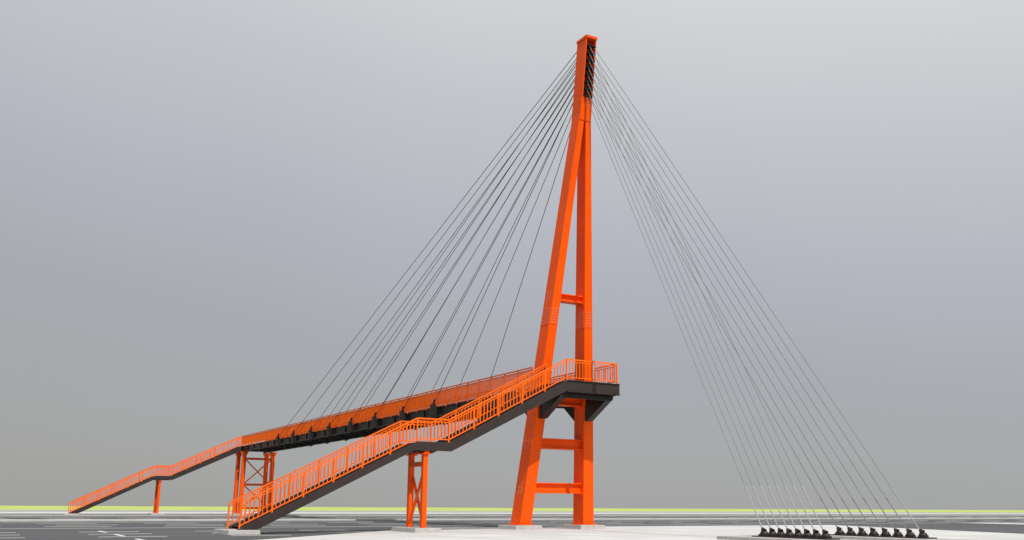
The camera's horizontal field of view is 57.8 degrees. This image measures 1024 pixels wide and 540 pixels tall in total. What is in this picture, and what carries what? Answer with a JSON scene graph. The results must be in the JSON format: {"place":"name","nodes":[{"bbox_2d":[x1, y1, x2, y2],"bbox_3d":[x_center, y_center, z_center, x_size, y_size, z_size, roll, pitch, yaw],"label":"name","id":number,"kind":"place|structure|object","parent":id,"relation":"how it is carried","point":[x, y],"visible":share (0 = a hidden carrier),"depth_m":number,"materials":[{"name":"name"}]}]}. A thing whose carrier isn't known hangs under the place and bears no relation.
{"place":"outdoors","nodes":[
{"label":"outdoors","id":0,"kind":"place"},
{"bbox_2d":[0,514,1023,539],"bbox_3d":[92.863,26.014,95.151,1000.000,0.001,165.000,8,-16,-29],"label":"asphalt road","id":1,"kind":"structure","parent":0,"point":[128,530],"depth_m":62.93,"materials":[{"name":"grey asphalt"}]},
{"bbox_2d":[62,513,604,534],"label":"concrete pedestals","id":2,"kind":"object","parent":1,"relation":"on","point":[397,529],"visible":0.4,"depth_m":45.21,"materials":[{"name":"grey concrete"}]},
{"bbox_2d":[153,480,161,512],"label":"landing trestle","id":3,"kind":"object","parent":2,"relation":"on","point":[157,497],"visible":0.92,"depth_m":102.19,"materials":[{"name":"orange paint"}]},
{"bbox_2d":[232,451,276,513],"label":"end tower","id":4,"kind":"structure","parent":2,"relation":"on","point":[266,459],"depth_m":107.27,"materials":[{"name":"orange metal"}]},
{"bbox_2d":[241,388,617,452],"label":"deck girders","id":5,"kind":"object","parent":4,"relation":"on","point":[360,430],"visible":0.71,"depth_m":75.69,"materials":[{"name":"metal"}]},
{"bbox_2d":[276,399,477,446],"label":"stay brackets","id":6,"kind":"object","parent":5,"relation":"attached to","point":[433,412],"visible":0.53,"depth_m":73.43,"materials":[{"name":"metal"}]},
{"bbox_2d":[279,52,576,435],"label":"deck stay cables","id":7,"kind":"object","parent":5,"relation":"attached to","point":[472,238],"visible":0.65,"depth_m":63.02,"materials":[{"name":"grey metal"}]},
{"bbox_2d":[69,380,619,529],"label":"stair stringers and fascia","id":8,"kind":"object","parent":2,"relation":"on","point":[576,386],"visible":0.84,"depth_m":46.23,"materials":[{"name":"metal"}]},
{"bbox_2d":[73,381,563,526],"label":"stair treads","id":9,"kind":"object","parent":8,"relation":"attached to","point":[452,439],"visible":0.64,"depth_m":45.73,"materials":[{"name":"metal"}]},
{"bbox_2d":[68,359,617,528],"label":"railings","id":10,"kind":"object","parent":8,"relation":"attached to","point":[495,387],"visible":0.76,"depth_m":50.50,"materials":[{"name":"orange metal"}]},
{"bbox_2d":[405,451,430,527],"bbox_3d":[-4.605,10.638,45.011,0.480,3.578,2.080,8,-16,-29],"label":"landing trestle","id":11,"kind":"object","parent":2,"relation":"on","point":[412,488],"visible":0.94,"depth_m":44.83,"materials":[{"name":"orange paint"}]},
{"bbox_2d":[506,113,596,524],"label":"pylon legs","id":12,"kind":"object","parent":2,"relation":"on","point":[578,163],"visible":0.98,"depth_m":52.77,"materials":[{"name":"orange metal"}]},
{"bbox_2d":[518,293,591,492],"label":"splice bolts","id":13,"kind":"object","parent":12,"relation":"attached to","point":[576,328],"visible":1,"depth_m":52.39,"materials":[{"name":"metal"}]},
{"bbox_2d":[535,293,583,495],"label":"pylon crossbeams","id":14,"kind":"object","parent":12,"relation":"attached to","point":[564,444],"visible":0.68,"depth_m":52.21,"materials":[{"name":"orange metal"}]},
{"bbox_2d":[525,393,612,420],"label":"platform brackets","id":15,"kind":"object","parent":12,"relation":"attached to","point":[595,405],"visible":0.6,"depth_m":50.90,"materials":[{"name":"metal"}]},
{"bbox_2d":[572,34,597,121],"bbox_3d":[4.269,-11.145,54.669,0.800,5.060,1.738,8,-16,-29],"label":"pylon head","id":16,"kind":"object","parent":12,"relation":"on","point":[581,105],"visible":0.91,"depth_m":54.48},
{"bbox_2d":[583,43,595,98],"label":"stay anchor sockets","id":17,"kind":"object","parent":16,"relation":"attached to","point":[587,74],"visible":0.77,"depth_m":54.31,"materials":[{"name":"metal"}]},
{"bbox_2d":[0,518,1023,521],"bbox_3d":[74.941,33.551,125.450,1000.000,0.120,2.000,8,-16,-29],"label":"median strip","id":18,"kind":"object","parent":1,"relation":"on","point":[9,520],"depth_m":78.92,"materials":[{"name":"concrete"}]},
{"bbox_2d":[9,516,1023,539],"bbox_3d":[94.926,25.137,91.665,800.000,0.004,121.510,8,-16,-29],"label":"road markings","id":19,"kind":"object","parent":1,"relation":"on","point":[444,518],"visible":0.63,"depth_m":67.48,"materials":[{"name":"white paint"}]},
{"bbox_2d":[0,506,1023,511],"bbox_3d":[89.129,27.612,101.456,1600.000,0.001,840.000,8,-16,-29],"label":"grass ground","id":20,"kind":"structure","parent":0,"point":[353,508],"depth_m":313.94,"materials":[{"name":"green plant"}]},
{"bbox_2d":[0,510,1023,513],"bbox_3d":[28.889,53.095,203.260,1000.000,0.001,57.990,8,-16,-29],"label":"pavement","id":21,"kind":"structure","parent":0,"point":[479,511],"depth_m":181.91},
{"bbox_2d":[0,512,1023,514],"bbox_3d":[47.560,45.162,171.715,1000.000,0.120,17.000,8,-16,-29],"label":"sidewalk","id":22,"kind":"structure","parent":0,"point":[511,513],"depth_m":146.65,"materials":[{"name":"grey concrete"}]},
{"bbox_2d":[0,515,1023,516],"bbox_3d":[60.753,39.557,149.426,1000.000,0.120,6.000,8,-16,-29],"label":"sidewalk","id":23,"kind":"structure","parent":0,"point":[473,515],"depth_m":109.29,"materials":[{"name":"grey concrete"}]},
{"bbox_2d":[0,0,1023,509],"label":"sky","id":24,"kind":"structure","parent":0,"point":[204,204],"materials":[{"name":"grey"}]},
{"bbox_2d":[262,525,1023,539],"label":"plaza paving","id":25,"kind":"structure","parent":0,"point":[625,533],"depth_m":43.36,"materials":[{"name":"white concrete"}]},
{"bbox_2d":[717,534,975,539],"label":"backstay anchor slabs","id":26,"kind":"structure","parent":25,"relation":"on","point":[745,537],"depth_m":35.35,"materials":[{"name":"grey concrete"}]},
{"bbox_2d":[752,527,936,539],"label":"backstay anchor sockets","id":27,"kind":"object","parent":26,"relation":"on","point":[798,534],"visible":1,"depth_m":35.37,"materials":[{"name":"black metal"}]},
{"bbox_2d":[744,486,919,529],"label":"backstay rods","id":28,"kind":"object","parent":27,"relation":"attached to","point":[823,504],"visible":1,"depth_m":36.17,"materials":[{"name":"grey metal"}]},
{"bbox_2d":[586,47,891,487],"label":"backstay cables","id":29,"kind":"object","parent":28,"relation":"attached to","point":[710,293],"visible":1,"depth_m":43.11,"materials":[{"name":"grey metal"}]},
{"bbox_2d":[952,522,1023,525],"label":"side sidewalk","id":30,"kind":"structure","parent":0,"point":[1010,524],"depth_m":72.62,"materials":[{"name":"concrete"}]}
]}

